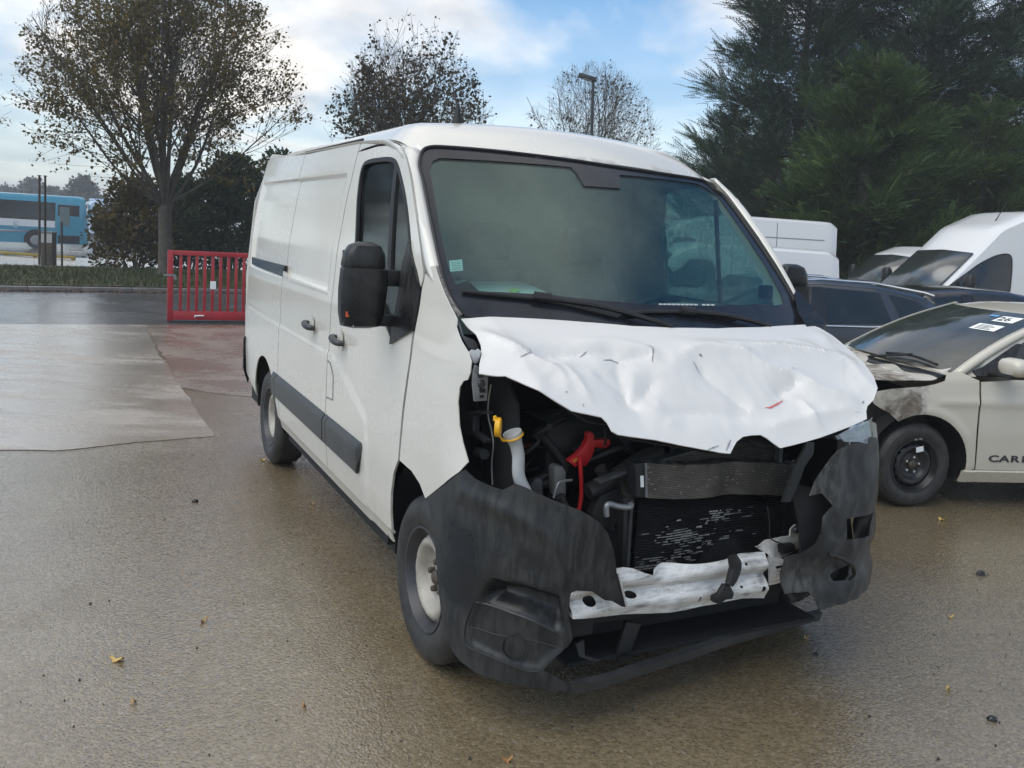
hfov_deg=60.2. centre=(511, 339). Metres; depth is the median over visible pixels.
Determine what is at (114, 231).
bush
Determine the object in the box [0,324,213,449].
concrete apron
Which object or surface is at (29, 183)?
tree
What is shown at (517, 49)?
sky
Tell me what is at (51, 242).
utility cabinet
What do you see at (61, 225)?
thin post
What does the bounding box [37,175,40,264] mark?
thin pole
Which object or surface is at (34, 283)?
grass verge
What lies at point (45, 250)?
thin pole
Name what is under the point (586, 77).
lamp post
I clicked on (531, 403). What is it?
delivery van
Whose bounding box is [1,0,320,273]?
deciduous tree
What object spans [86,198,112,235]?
coach
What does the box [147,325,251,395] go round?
concrete strip
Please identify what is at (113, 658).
fallen leaf
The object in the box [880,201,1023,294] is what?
parked van
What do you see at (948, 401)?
burnt hatchback
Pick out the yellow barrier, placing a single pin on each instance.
(32, 254)
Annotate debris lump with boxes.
[976,570,985,575]
[986,715,997,722]
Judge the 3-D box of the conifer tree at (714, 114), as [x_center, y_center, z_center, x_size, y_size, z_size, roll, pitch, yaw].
[6.633,-4.423,28.089,5.414,6.524,5.120,-2,9,-37]
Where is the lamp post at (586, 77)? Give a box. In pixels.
[578,73,596,135]
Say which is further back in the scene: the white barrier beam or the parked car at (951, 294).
the white barrier beam
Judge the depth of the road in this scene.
15.90 m
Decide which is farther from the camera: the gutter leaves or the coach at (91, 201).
the coach at (91, 201)
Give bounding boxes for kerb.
[0,285,245,292]
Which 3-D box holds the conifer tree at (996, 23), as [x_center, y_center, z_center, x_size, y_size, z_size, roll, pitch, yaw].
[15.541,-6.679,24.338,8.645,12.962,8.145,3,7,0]
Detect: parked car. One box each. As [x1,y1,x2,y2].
[758,273,939,343]
[878,284,1023,304]
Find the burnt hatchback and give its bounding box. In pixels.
[844,301,1023,505]
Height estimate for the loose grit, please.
0.012 m
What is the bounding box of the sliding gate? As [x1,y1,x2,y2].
[164,250,248,322]
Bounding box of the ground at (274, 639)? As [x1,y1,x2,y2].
[0,255,1023,767]
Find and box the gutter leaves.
[1,289,241,293]
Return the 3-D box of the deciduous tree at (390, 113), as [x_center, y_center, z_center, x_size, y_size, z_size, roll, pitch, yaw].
[-2.952,-5.786,27.002,5.649,8.447,6.179,3,7,0]
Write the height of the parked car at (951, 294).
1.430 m
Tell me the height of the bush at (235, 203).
3.940 m
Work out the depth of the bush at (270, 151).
28.32 m
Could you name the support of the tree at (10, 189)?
on the bus lot
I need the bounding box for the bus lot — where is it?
[0,213,247,264]
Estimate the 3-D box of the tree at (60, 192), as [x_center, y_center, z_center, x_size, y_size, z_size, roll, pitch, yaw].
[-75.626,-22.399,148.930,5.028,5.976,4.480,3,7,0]
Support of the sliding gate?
on the road
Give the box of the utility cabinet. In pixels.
[41,231,57,264]
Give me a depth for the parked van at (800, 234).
18.77 m
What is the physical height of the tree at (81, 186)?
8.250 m
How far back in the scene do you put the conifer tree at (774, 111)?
25.71 m
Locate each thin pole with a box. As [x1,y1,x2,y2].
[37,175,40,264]
[43,175,47,264]
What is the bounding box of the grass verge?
[0,264,245,287]
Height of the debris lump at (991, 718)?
0.020 m
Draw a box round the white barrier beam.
[57,250,87,257]
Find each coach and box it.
[0,192,91,248]
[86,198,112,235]
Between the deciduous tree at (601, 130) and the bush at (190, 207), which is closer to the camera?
the bush at (190, 207)
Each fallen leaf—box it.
[109,655,123,662]
[503,755,512,763]
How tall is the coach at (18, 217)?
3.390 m
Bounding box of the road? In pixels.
[0,290,245,324]
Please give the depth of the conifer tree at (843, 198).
20.86 m
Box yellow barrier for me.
[0,251,75,259]
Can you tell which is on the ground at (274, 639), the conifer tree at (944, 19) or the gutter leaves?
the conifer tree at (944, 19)
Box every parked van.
[751,216,836,255]
[756,246,839,278]
[847,246,921,284]
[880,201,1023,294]
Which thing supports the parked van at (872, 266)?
on the ground at (274, 639)
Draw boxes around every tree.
[0,73,10,127]
[0,182,28,193]
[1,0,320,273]
[17,175,46,193]
[31,184,63,194]
[55,189,66,195]
[62,173,103,202]
[312,12,496,147]
[526,59,661,149]
[663,0,920,265]
[672,96,790,217]
[749,38,1005,279]
[770,0,1023,270]
[865,87,1023,251]
[919,0,1023,210]
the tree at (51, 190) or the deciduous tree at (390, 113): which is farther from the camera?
the tree at (51, 190)
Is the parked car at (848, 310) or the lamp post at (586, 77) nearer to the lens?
the parked car at (848, 310)
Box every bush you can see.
[79,172,183,268]
[140,172,239,269]
[185,150,262,270]
[238,145,291,249]
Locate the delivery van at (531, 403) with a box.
[243,83,878,694]
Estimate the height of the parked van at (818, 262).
1.963 m
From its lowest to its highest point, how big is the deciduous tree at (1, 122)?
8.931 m
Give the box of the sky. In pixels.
[0,0,1023,217]
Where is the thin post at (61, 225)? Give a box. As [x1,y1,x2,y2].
[60,222,62,265]
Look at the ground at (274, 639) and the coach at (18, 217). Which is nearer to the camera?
the ground at (274, 639)
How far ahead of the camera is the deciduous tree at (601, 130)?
34.81 m
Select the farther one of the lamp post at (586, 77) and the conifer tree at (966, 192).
the lamp post at (586, 77)
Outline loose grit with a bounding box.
[20,475,1010,759]
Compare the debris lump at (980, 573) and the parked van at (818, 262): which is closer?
the debris lump at (980, 573)
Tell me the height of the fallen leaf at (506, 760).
0.023 m
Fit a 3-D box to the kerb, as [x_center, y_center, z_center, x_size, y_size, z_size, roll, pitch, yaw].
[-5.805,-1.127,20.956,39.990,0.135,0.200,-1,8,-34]

